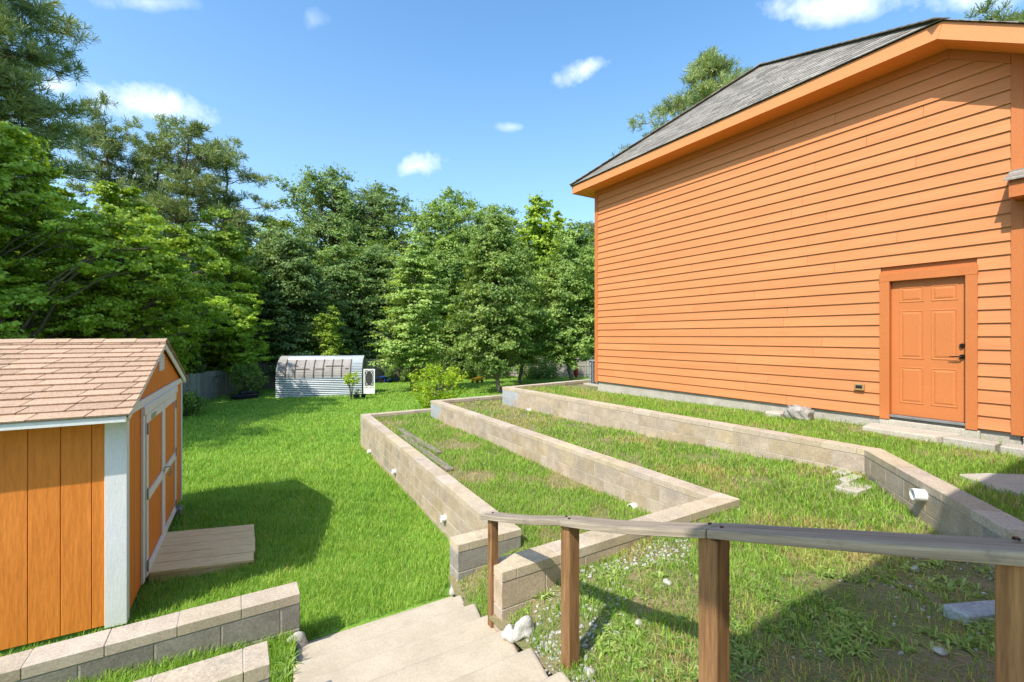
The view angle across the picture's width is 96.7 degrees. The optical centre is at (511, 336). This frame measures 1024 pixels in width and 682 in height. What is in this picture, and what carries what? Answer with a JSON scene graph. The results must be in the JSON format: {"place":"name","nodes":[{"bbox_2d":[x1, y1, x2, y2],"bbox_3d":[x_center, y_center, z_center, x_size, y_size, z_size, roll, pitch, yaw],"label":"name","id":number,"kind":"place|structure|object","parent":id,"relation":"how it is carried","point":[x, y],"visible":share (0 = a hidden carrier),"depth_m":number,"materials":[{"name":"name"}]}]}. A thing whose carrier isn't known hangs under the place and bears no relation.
{"place":"outdoors","nodes":[
{"label":"outdoors","id":0,"kind":"place"},
{"bbox_2d":[45,629,300,681],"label":"terrace ground","id":1,"kind":"structure","parent":0,"point":[233,649],"depth_m":3.31,"materials":[{"name":"green plant"}]},
{"bbox_2d":[286,631,307,650],"bbox_3d":[-1.734,2.461,3.646,0.190,0.182,0.120,0,0,-31],"label":"rock","id":2,"kind":"object","parent":1,"relation":"on","point":[302,641],"visible":0.43,"depth_m":3.63,"materials":[{"name":"beige stone"}]},
{"bbox_2d":[0,371,590,656],"bbox_3d":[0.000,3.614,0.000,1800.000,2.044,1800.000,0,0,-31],"label":"ground","id":3,"kind":"structure","parent":0,"point":[327,632],"depth_m":7.38,"materials":[{"name":"green plant"}]},
{"bbox_2d":[0,0,101,193],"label":"pine tree","id":4,"kind":"object","parent":3,"relation":"on","point":[23,103],"visible":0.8,"depth_m":20.58,"materials":[{"name":"green plant"}]},
{"bbox_2d":[5,186,170,338],"bbox_3d":[-20.250,-1.460,20.502,8.376,10.182,8.848,0,0,-31],"label":"bright tree","id":5,"kind":"object","parent":3,"relation":"on","point":[70,200],"visible":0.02,"depth_m":19.62,"materials":[{"name":"green plant"}]},
{"bbox_2d":[0,338,187,655],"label":"garden shed","id":6,"kind":"structure","parent":3,"relation":"on","point":[90,463],"depth_m":4.06,"materials":[{"name":"orange wood"}]},
{"bbox_2d":[145,402,163,577],"bbox_3d":[-4.126,1.690,5.259,0.052,1.720,1.059,0,0,-30],"label":"door","id":7,"kind":"structure","parent":6,"relation":"in","point":[154,428],"depth_m":5.22,"materials":[{"name":"orange wood"}]},
{"bbox_2d":[164,393,176,536],"bbox_3d":[-4.653,1.690,6.186,0.052,1.720,1.056,0,0,-30],"label":"door","id":8,"kind":"structure","parent":6,"relation":"in","point":[170,405],"depth_m":6.21,"materials":[{"name":"orange wood"}]},
{"bbox_2d":[0,121,214,338],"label":"bright tree","id":9,"kind":"object","parent":3,"relation":"on","point":[29,184],"visible":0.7,"depth_m":14.45,"materials":[{"name":"green plant"}]},
{"bbox_2d":[54,90,182,218],"bbox_3d":[-31.913,-7.441,36.212,7.339,22.784,7.607,0,0,11],"label":"pine tree","id":10,"kind":"object","parent":3,"relation":"on","point":[104,141],"visible":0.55,"depth_m":34.92,"materials":[{"name":"green plant"}]},
{"bbox_2d":[0,181,254,367],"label":"bright tree","id":11,"kind":"object","parent":3,"relation":"on","point":[110,199],"visible":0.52,"depth_m":16.74,"materials":[{"name":"green plant"}]},
{"bbox_2d":[0,582,299,681],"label":"retaining wall","id":12,"kind":"structure","parent":3,"relation":"on","point":[257,616],"depth_m":3.28,"materials":[{"name":"concrete"}]},
{"bbox_2d":[109,112,200,250],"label":"pine tree","id":13,"kind":"object","parent":3,"relation":"on","point":[158,167],"visible":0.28,"depth_m":37.14,"materials":[{"name":"green plant"}]},
{"bbox_2d":[123,203,191,333],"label":"broad tree","id":14,"kind":"object","parent":3,"relation":"on","point":[149,247],"depth_m":27.64,"materials":[{"name":"green plant"}]},
{"bbox_2d":[91,247,237,361],"bbox_3d":[-17.167,-0.478,21.862,6.917,7.960,6.549,0,0,-33],"label":"bright tree","id":15,"kind":"object","parent":3,"relation":"on","point":[183,322],"visible":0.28,"depth_m":21.77,"materials":[{"name":"green plant"}]},
{"bbox_2d":[144,264,207,373],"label":"slender tree","id":16,"kind":"object","parent":3,"relation":"on","point":[190,355],"visible":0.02,"depth_m":23.17,"materials":[{"name":"green plant"}]},
{"bbox_2d":[182,390,210,416],"bbox_3d":[-13.026,2.721,18.001,1.807,1.339,1.996,0,0,-31],"label":"bush","id":17,"kind":"object","parent":3,"relation":"on","point":[190,404],"visible":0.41,"depth_m":17.98,"materials":[{"name":"green plant"}]},
{"bbox_2d":[181,350,219,380],"bbox_3d":[-17.772,2.178,24.181,4.049,3.339,4.130,0,0,-31],"label":"bush","id":18,"kind":"object","parent":3,"relation":"on","point":[202,368],"visible":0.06,"depth_m":24.34,"materials":[{"name":"green plant"}]},
{"bbox_2d":[119,114,283,257],"bbox_3d":[-25.422,-6.992,36.599,10.024,21.763,9.354,0,0,30],"label":"pine tree","id":19,"kind":"object","parent":3,"relation":"on","point":[178,210],"visible":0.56,"depth_m":36.20,"materials":[{"name":"green plant"}]},
{"bbox_2d":[148,524,254,583],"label":"wooden ramp","id":20,"kind":"structure","parent":3,"relation":"on","point":[193,552],"depth_m":5.48,"materials":[{"name":"brown wood"}]},
{"bbox_2d":[134,641,269,681],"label":"retaining wall","id":21,"kind":"structure","parent":3,"relation":"on","point":[251,663],"depth_m":2.40,"materials":[{"name":"concrete"}]},
{"bbox_2d":[182,369,240,402],"bbox_3d":[-15.801,2.601,23.732,0.114,1.670,8.780,0,0,-12],"label":"wooden fence","id":22,"kind":"object","parent":3,"relation":"on","point":[204,384],"visible":0.41,"depth_m":23.91,"materials":[{"name":"grey wood"}]},
{"bbox_2d":[199,345,232,366],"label":"bush","id":23,"kind":"object","parent":3,"relation":"on","point":[215,364],"visible":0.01,"depth_m":29.50,"materials":[{"name":"green plant"}]},
{"bbox_2d":[174,224,265,373],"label":"broad tree","id":24,"kind":"object","parent":3,"relation":"on","point":[193,265],"visible":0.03,"depth_m":29.11,"materials":[{"name":"green plant"}]},
{"bbox_2d":[176,206,273,371],"bbox_3d":[-16.980,-2.022,26.715,5.265,11.197,5.776,0,0,-31],"label":"slender tree","id":25,"kind":"object","parent":3,"relation":"on","point":[227,240],"visible":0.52,"depth_m":26.35,"materials":[{"name":"green plant"}]},
{"bbox_2d":[164,134,287,266],"bbox_3d":[-26.267,-6.966,40.276,10.024,21.763,9.354,0,0,21],"label":"pine tree","id":26,"kind":"object","parent":3,"relation":"on","point":[226,159],"visible":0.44,"depth_m":39.46,"materials":[{"name":"green plant"}]},
{"bbox_2d":[212,281,274,382],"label":"slender tree","id":27,"kind":"object","parent":3,"relation":"on","point":[242,334],"visible":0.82,"depth_m":25.69,"materials":[{"name":"green plant"}]},
{"bbox_2d":[230,391,259,399],"bbox_3d":[-13.838,3.025,23.577,1.366,0.422,0.706,0,0,-31],"label":"black tub","id":28,"kind":"object","parent":3,"relation":"on","point":[240,395],"visible":0.99,"depth_m":23.36,"materials":[{"name":"plastic"}]},
{"bbox_2d":[229,362,269,393],"bbox_3d":[-14.163,2.366,24.539,1.951,2.050,1.979,0,0,-31],"label":"dark shrub","id":29,"kind":"object","parent":3,"relation":"on","point":[246,385],"visible":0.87,"depth_m":24.35,"materials":[{"name":"green plant"}]},
{"bbox_2d":[230,235,274,361],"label":"broad tree","id":30,"kind":"object","parent":3,"relation":"on","point":[255,254],"depth_m":41.57,"materials":[{"name":"green plant"}]},
{"bbox_2d":[247,219,317,293],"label":"oak tree","id":31,"kind":"object","parent":3,"relation":"on","point":[260,238],"visible":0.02,"depth_m":48.26,"materials":[{"name":"green plant"}]},
{"bbox_2d":[228,214,344,380],"bbox_3d":[-15.453,-2.232,30.903,8.394,11.778,8.477,0,0,-31],"label":"broad tree","id":32,"kind":"object","parent":3,"relation":"on","point":[291,328],"visible":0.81,"depth_m":29.69,"materials":[{"name":"green plant"}]},
{"bbox_2d":[275,355,366,397],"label":"metal coop","id":33,"kind":"structure","parent":3,"relation":"on","point":[312,376],"depth_m":23.89,"materials":[{"name":"metal"}]},
{"bbox_2d":[255,162,403,280],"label":"oak tree","id":34,"kind":"object","parent":3,"relation":"on","point":[334,217],"visible":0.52,"depth_m":43.11,"materials":[{"name":"green plant"}]},
{"bbox_2d":[309,305,351,354],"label":"slender tree","id":35,"kind":"object","parent":3,"relation":"on","point":[330,348],"visible":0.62,"depth_m":29.89,"materials":[{"name":"green plant"}]},
{"bbox_2d":[296,228,392,356],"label":"broad tree","id":36,"kind":"object","parent":3,"relation":"on","point":[338,273],"visible":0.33,"depth_m":34.97,"materials":[{"name":"green plant"}]},
{"bbox_2d":[337,345,361,354],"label":"bush","id":37,"kind":"object","parent":3,"relation":"on","point":[345,346],"visible":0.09,"depth_m":34.49,"materials":[{"name":"green plant"}]},
{"bbox_2d":[343,371,359,399],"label":"sapling","id":38,"kind":"object","parent":3,"relation":"on","point":[347,380],"visible":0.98,"depth_m":21.95,"materials":[{"name":"green plant"}]},
{"bbox_2d":[352,388,360,398],"bbox_3d":[-7.658,2.801,22.612,0.586,0.600,0.574,0,0,35],"label":"plant pot","id":39,"kind":"object","parent":3,"relation":"on","point":[355,395],"visible":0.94,"depth_m":22.52,"materials":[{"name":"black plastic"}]},
{"bbox_2d":[308,179,427,288],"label":"oak tree","id":40,"kind":"object","parent":3,"relation":"on","point":[380,196],"visible":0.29,"depth_m":46.92,"materials":[{"name":"green plant"}]},
{"bbox_2d":[242,358,495,388],"bbox_3d":[-8.767,2.545,33.645,19.587,1.867,0.093,0,0,-33],"label":"wooden fence","id":41,"kind":"object","parent":3,"relation":"on","point":[270,383],"visible":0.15,"depth_m":32.94,"materials":[{"name":"grey wood"}]},
{"bbox_2d":[363,369,374,393],"bbox_3d":[-7.512,2.370,23.932,0.580,1.300,0.036,0,0,-4],"label":"screen door","id":42,"kind":"structure","parent":3,"relation":"on","point":[368,378],"depth_m":23.93,"materials":[{"name":"white plastic"}]},
{"bbox_2d":[331,227,422,358],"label":"broad tree","id":43,"kind":"object","parent":3,"relation":"on","point":[375,255],"visible":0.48,"depth_m":36.30,"materials":[{"name":"green plant"}]},
{"bbox_2d":[373,375,398,382],"bbox_3d":[-9.138,3.109,33.000,1.400,0.473,1.200,0,0,24],"label":"picnic table","id":44,"kind":"object","parent":3,"relation":"on","point":[384,378],"visible":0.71,"depth_m":32.58,"materials":[{"name":"blue plastic"}]},
{"bbox_2d":[376,352,422,381],"bbox_3d":[-8.412,2.210,34.023,3.943,3.008,3.961,0,0,-31],"label":"bush","id":45,"kind":"object","parent":3,"relation":"on","point":[405,373],"visible":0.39,"depth_m":33.00,"materials":[{"name":"green plant"}]},
{"bbox_2d":[365,231,455,390],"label":"layered tree","id":46,"kind":"object","parent":3,"relation":"on","point":[412,345],"visible":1,"depth_m":25.34,"materials":[{"name":"green plant"}]},
{"bbox_2d":[392,227,464,354],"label":"broad tree","id":47,"kind":"object","parent":3,"relation":"on","point":[427,233],"visible":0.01,"depth_m":41.62,"materials":[{"name":"green plant"}]},
{"bbox_2d":[293,595,570,681],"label":"garden stairs","id":48,"kind":"structure","parent":3,"relation":"on","point":[451,639],"depth_m":3.21,"materials":[{"name":"concrete"}]},
{"bbox_2d":[407,361,467,408],"bbox_3d":[-2.844,2.021,17.445,2.343,2.071,2.139,0,0,-31],"label":"lime shrub","id":49,"kind":"object","parent":3,"relation":"on","point":[447,382],"visible":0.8,"depth_m":17.22,"materials":[{"name":"green plant"}]},
{"bbox_2d":[360,408,520,587],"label":"retaining wall","id":50,"kind":"structure","parent":3,"relation":"on","point":[454,509],"depth_m":6.59,"materials":[{"name":"concrete"}]},
{"bbox_2d":[380,186,504,314],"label":"oak tree","id":51,"kind":"object","parent":3,"relation":"on","point":[450,218],"visible":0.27,"depth_m":43.16,"materials":[{"name":"green plant"}]},
{"bbox_2d":[427,347,469,379],"bbox_3d":[-4.825,2.194,35.392,4.046,3.214,4.088,0,0,-31],"label":"bush","id":52,"kind":"object","parent":3,"relation":"on","point":[445,366],"visible":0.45,"depth_m":34.76,"materials":[{"name":"green plant"}]},
{"bbox_2d":[417,232,482,360],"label":"round tree","id":53,"kind":"object","parent":3,"relation":"on","point":[451,269],"visible":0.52,"depth_m":35.59,"materials":[{"name":"green plant"}]},
{"bbox_2d":[449,580,461,595],"bbox_3d":[-0.547,2.541,4.598,0.190,0.182,0.120,0,0,-31],"label":"rock","id":54,"kind":"object","parent":3,"relation":"on","point":[451,592],"visible":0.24,"depth_m":4.54,"materials":[{"name":"white stone"}]},
{"bbox_2d":[463,346,511,379],"bbox_3d":[-1.872,2.157,36.031,4.087,3.157,4.031,0,0,-31],"label":"bush","id":55,"kind":"object","parent":3,"relation":"on","point":[477,373],"visible":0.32,"depth_m":35.24,"materials":[{"name":"green plant"}]},
{"bbox_2d":[442,211,546,392],"bbox_3d":[-0.993,-1.762,24.799,5.535,10.003,5.861,0,0,-3],"label":"round tree","id":56,"kind":"object","parent":3,"relation":"on","point":[496,294],"visible":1,"depth_m":23.84,"materials":[{"name":"green plant"}]},
{"bbox_2d":[468,235,531,351],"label":"broad tree","id":57,"kind":"object","parent":3,"relation":"on","point":[487,283],"visible":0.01,"depth_m":43.29,"materials":[{"name":"green plant"}]},
{"bbox_2d":[462,203,556,268],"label":"oak tree","id":58,"kind":"object","parent":3,"relation":"on","point":[492,208],"visible":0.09,"depth_m":46.99,"materials":[{"name":"green plant"}]},
{"bbox_2d":[488,239,558,383],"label":"round tree","id":59,"kind":"object","parent":3,"relation":"on","point":[526,253],"visible":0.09,"depth_m":30.07,"materials":[{"name":"green plant"}]},
{"bbox_2d":[513,354,562,378],"bbox_3d":[1.917,2.485,35.533,4.120,2.438,4.040,0,0,-31],"label":"bush","id":60,"kind":"object","parent":3,"relation":"on","point":[543,372],"visible":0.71,"depth_m":34.68,"materials":[{"name":"green plant"}]},
{"bbox_2d":[512,193,574,332],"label":"maple tree","id":61,"kind":"object","parent":3,"relation":"on","point":[540,237],"visible":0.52,"depth_m":41.89,"materials":[{"name":"green plant"}]},
{"bbox_2d":[506,355,594,376],"bbox_3d":[3.815,2.493,37.401,9.222,1.986,0.127,0,0,18],"label":"wooden fence","id":62,"kind":"object","parent":3,"relation":"on","point":[584,368],"visible":0.13,"depth_m":36.91,"materials":[{"name":"grey wood"}]},
{"bbox_2d":[523,219,594,380],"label":"round tree","id":63,"kind":"object","parent":3,"relation":"on","point":[571,317],"visible":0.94,"depth_m":26.35,"materials":[{"name":"green plant"}]},
{"bbox_2d":[532,234,594,370],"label":"broad tree","id":64,"kind":"object","parent":3,"relation":"on","point":[579,290],"visible":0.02,"depth_m":40.79,"materials":[{"name":"green plant"}]},
{"bbox_2d":[574,364,577,377],"bbox_3d":[4.360,2.372,31.000,0.323,1.600,0.340,0,0,-31],"label":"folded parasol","id":65,"kind":"object","parent":3,"relation":"on","point":[576,373],"visible":0.54,"depth_m":30.88,"materials":[{"name":"red fabric"}]},
{"bbox_2d":[431,395,739,676],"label":"retaining wall","id":66,"kind":"structure","parent":3,"relation":"on","point":[520,577],"depth_m":5.55,"materials":[{"name":"concrete"}]},
{"bbox_2d":[481,512,1023,681],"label":"handrail","id":67,"kind":"object","parent":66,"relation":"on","point":[1005,556],"visible":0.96,"depth_m":1.83,"materials":[{"name":"brown wood"}]},
{"bbox_2d":[581,221,594,354],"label":"oak tree","id":68,"kind":"object","parent":3,"relation":"on","point":[591,240],"visible":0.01,"depth_m":51.24,"materials":[{"name":"green plant"}]},
{"bbox_2d":[585,221,594,247],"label":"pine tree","id":69,"kind":"object","parent":3,"relation":"on","point":[591,228],"depth_m":45.98,"materials":[{"name":"green plant"}]},
{"bbox_2d":[610,122,661,156],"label":"pine tree","id":70,"kind":"object","parent":3,"relation":"on","point":[645,133],"depth_m":35.73,"materials":[{"name":"green plant"}]},
{"bbox_2d":[627,44,752,132],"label":"pine tree","id":71,"kind":"object","parent":3,"relation":"on","point":[712,64],"visible":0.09,"depth_m":32.23,"materials":[{"name":"green plant"}]},
{"bbox_2d":[960,0,1023,21],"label":"pine tree","id":72,"kind":"object","parent":3,"relation":"on","point":[1017,16],"visible":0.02,"depth_m":32.00,"materials":[{"name":"green plant"}]},
{"bbox_2d":[471,376,482,382],"bbox_3d":[-2.407,3.021,31.467,0.480,0.417,0.916,0,0,30],"label":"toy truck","id":73,"kind":"object","parent":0,"point":[478,379],"visible":0.96,"depth_m":31.26,"materials":[{"name":"yellow plastic"}]},
{"bbox_2d":[0,0,1023,264],"label":"sky","id":74,"kind":"structure","parent":0,"point":[500,102],"materials":[{"name":"blue"}]},
{"bbox_2d":[376,411,651,616],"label":"terrace ground","id":75,"kind":"structure","parent":0,"point":[456,587],"depth_m":6.79,"materials":[{"name":"green plant"}]},
{"bbox_2d":[397,428,441,453],"bbox_3d":[-2.027,2.211,9.738,0.130,0.036,2.539,0,0,-30],"label":"plank","id":76,"kind":"object","parent":75,"relation":"on","point":[415,439],"visible":0.82,"depth_m":9.58,"materials":[{"name":"grey wood"}]},
{"bbox_2d":[400,434,453,470],"bbox_3d":[-1.746,2.221,8.899,0.130,0.037,3.003,0,0,-28],"label":"plank","id":77,"kind":"object","parent":75,"relation":"on","point":[437,460],"visible":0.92,"depth_m":8.41,"materials":[{"name":"brown wood"}]},
{"bbox_2d":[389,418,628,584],"bbox_3d":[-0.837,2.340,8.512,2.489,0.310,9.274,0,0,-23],"label":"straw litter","id":78,"kind":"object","parent":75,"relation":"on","point":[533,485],"visible":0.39,"depth_m":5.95,"materials":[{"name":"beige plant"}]},
{"bbox_2d":[453,399,994,681],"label":"terrace ground","id":79,"kind":"structure","parent":0,"point":[933,660],"depth_m":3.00,"materials":[{"name":"green plant"}]},
{"bbox_2d":[501,624,515,644],"bbox_3d":[-0.012,2.085,3.159,0.116,0.151,0.132,0,0,-31],"label":"rock","id":80,"kind":"object","parent":79,"relation":"on","point":[507,631],"visible":0.63,"depth_m":3.14,"materials":[{"name":"white stone"}]},
{"bbox_2d":[511,615,535,641],"bbox_3d":[0.080,2.021,3.139,0.190,0.182,0.120,0,0,-31],"label":"rock","id":81,"kind":"object","parent":79,"relation":"on","point":[525,625],"visible":0.88,"depth_m":3.10,"materials":[{"name":"beige stone"}]},
{"bbox_2d":[583,666,595,677],"bbox_3d":[0.436,1.893,2.559,0.073,0.068,0.071,0,0,-31],"label":"rock","id":82,"kind":"object","parent":79,"relation":"on","point":[587,670],"visible":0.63,"depth_m":2.54,"materials":[{"name":"beige stone"}]},
{"bbox_2d":[635,619,641,625],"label":"rock","id":83,"kind":"object","parent":79,"relation":"on","point":[637,621],"visible":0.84,"depth_m":2.93,"materials":[{"name":"beige stone"}]},
{"bbox_2d":[270,431,1017,681],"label":"weeds","id":84,"kind":"object","parent":79,"relation":"on","point":[285,668],"visible":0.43,"depth_m":3.29,"materials":[{"name":"green plant"}]},
{"bbox_2d":[663,578,671,584],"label":"rock","id":85,"kind":"object","parent":79,"relation":"on","point":[666,581],"visible":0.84,"depth_m":3.36,"materials":[{"name":"white stone"}]},
{"bbox_2d":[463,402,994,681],"bbox_3d":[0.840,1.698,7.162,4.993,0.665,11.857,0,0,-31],"label":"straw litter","id":86,"kind":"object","parent":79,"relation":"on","point":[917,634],"visible":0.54,"depth_m":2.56,"materials":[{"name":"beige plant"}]},
{"bbox_2d":[523,548,994,681],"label":"weeds","id":87,"kind":"object","parent":79,"relation":"on","point":[946,638],"visible":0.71,"depth_m":2.66,"materials":[{"name":"green plant"}]},
{"bbox_2d":[526,507,993,681],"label":"gravel","id":88,"kind":"structure","parent":79,"relation":"on","point":[589,634],"depth_m":3.11,"materials":[{"name":"grey gravel"}]},
{"bbox_2d":[502,379,1023,567],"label":"retaining wall","id":89,"kind":"structure","parent":79,"relation":"on","point":[942,505],"depth_m":6.13,"materials":[{"name":"concrete"}]},
{"bbox_2d":[832,469,853,476],"bbox_3d":[4.205,1.731,5.728,0.380,0.095,0.150,0,0,-31],"label":"paver","id":90,"kind":"object","parent":79,"relation":"on","point":[845,473],"visible":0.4,"depth_m":5.67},
{"bbox_2d":[837,474,861,483],"bbox_3d":[4.067,1.744,5.475,0.380,0.095,0.120,0,0,-31],"label":"paver","id":91,"kind":"object","parent":79,"relation":"on","point":[843,479],"visible":0.52,"depth_m":5.43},
{"bbox_2d":[834,482,870,495],"bbox_3d":[3.929,1.768,5.227,0.380,0.095,0.240,0,0,-31],"label":"paver","id":92,"kind":"object","parent":79,"relation":"on","point":[849,489],"visible":0.56,"depth_m":5.16,"materials":[{"name":"grey stone"}]},
{"bbox_2d":[932,645,948,655],"bbox_3d":[2.161,1.590,2.297,0.061,0.043,0.061,0,0,-31],"label":"rock","id":93,"kind":"object","parent":79,"relation":"on","point":[939,650],"visible":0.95,"depth_m":2.29,"materials":[{"name":"grey stone"}]},
{"bbox_2d":[943,600,994,623],"bbox_3d":[2.780,1.633,2.675,0.421,0.085,0.126,0,0,-8],"label":"block offcut","id":94,"kind":"object","parent":79,"relation":"on","point":[974,611],"visible":0.46,"depth_m":2.65,"materials":[{"name":"grey concrete"}]},
{"bbox_2d":[518,383,1023,521],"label":"terrace ground","id":95,"kind":"structure","parent":0,"point":[581,386],"depth_m":6.28,"materials":[{"name":"green plant"}]},
{"bbox_2d":[583,360,597,385],"bbox_3d":[2.911,1.170,14.168,1.000,0.860,1.000,0,0,-31],"label":"air conditioner","id":96,"kind":"object","parent":95,"relation":"on","point":[592,382],"visible":0.21,"depth_m":14.14,"materials":[{"name":"grey metal"}]},
{"bbox_2d":[765,410,783,418],"bbox_3d":[4.785,1.455,8.226,0.300,0.190,0.280,0,0,-31],"label":"stone block","id":97,"kind":"object","parent":95,"relation":"on","point":[776,413],"depth_m":8.15,"materials":[{"name":"grey stone"}]},
{"bbox_2d":[569,17,1023,444],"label":"house","id":98,"kind":"structure","parent":95,"relation":"on","point":[833,232],"depth_m":7.57,"materials":[{"name":"orange wood"}]},
{"bbox_2d":[891,276,964,421],"bbox_3d":[6.070,0.175,6.655,0.115,2.040,0.860,0,0,-31],"label":"door","id":99,"kind":"structure","parent":98,"relation":"in","point":[928,315],"depth_m":6.65,"materials":[{"name":"paint"}]},
{"bbox_2d":[783,404,813,420],"bbox_3d":[4.952,1.323,7.857,0.317,0.287,0.461,0,0,-31],"label":"rock","id":100,"kind":"object","parent":95,"relation":"on","point":[794,411],"visible":0.87,"depth_m":7.76,"materials":[{"name":"grey stone"}]},
{"bbox_2d":[862,422,959,441],"bbox_3d":[5.740,1.473,6.627,0.439,0.254,1.088,0,0,-31],"label":"door step","id":101,"kind":"object","parent":95,"relation":"on","point":[909,432],"depth_m":6.53,"materials":[{"name":"grey concrete"}]},
{"bbox_2d":[942,435,1000,452],"bbox_3d":[5.939,1.515,5.891,0.259,0.370,0.520,0,0,-27],"label":"kerb stone","id":102,"kind":"object","parent":95,"relation":"on","point":[965,442],"visible":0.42,"depth_m":5.81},
{"bbox_2d":[959,473,1023,495],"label":"paving slab","id":103,"kind":"structure","parent":95,"relation":"on","point":[1014,483],"depth_m":4.50,"materials":[{"name":"grey concrete"}]},
{"bbox_2d":[999,443,1023,456],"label":"kerb stone","id":104,"kind":"object","parent":95,"relation":"on","point":[1016,449],"visible":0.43,"depth_m":5.49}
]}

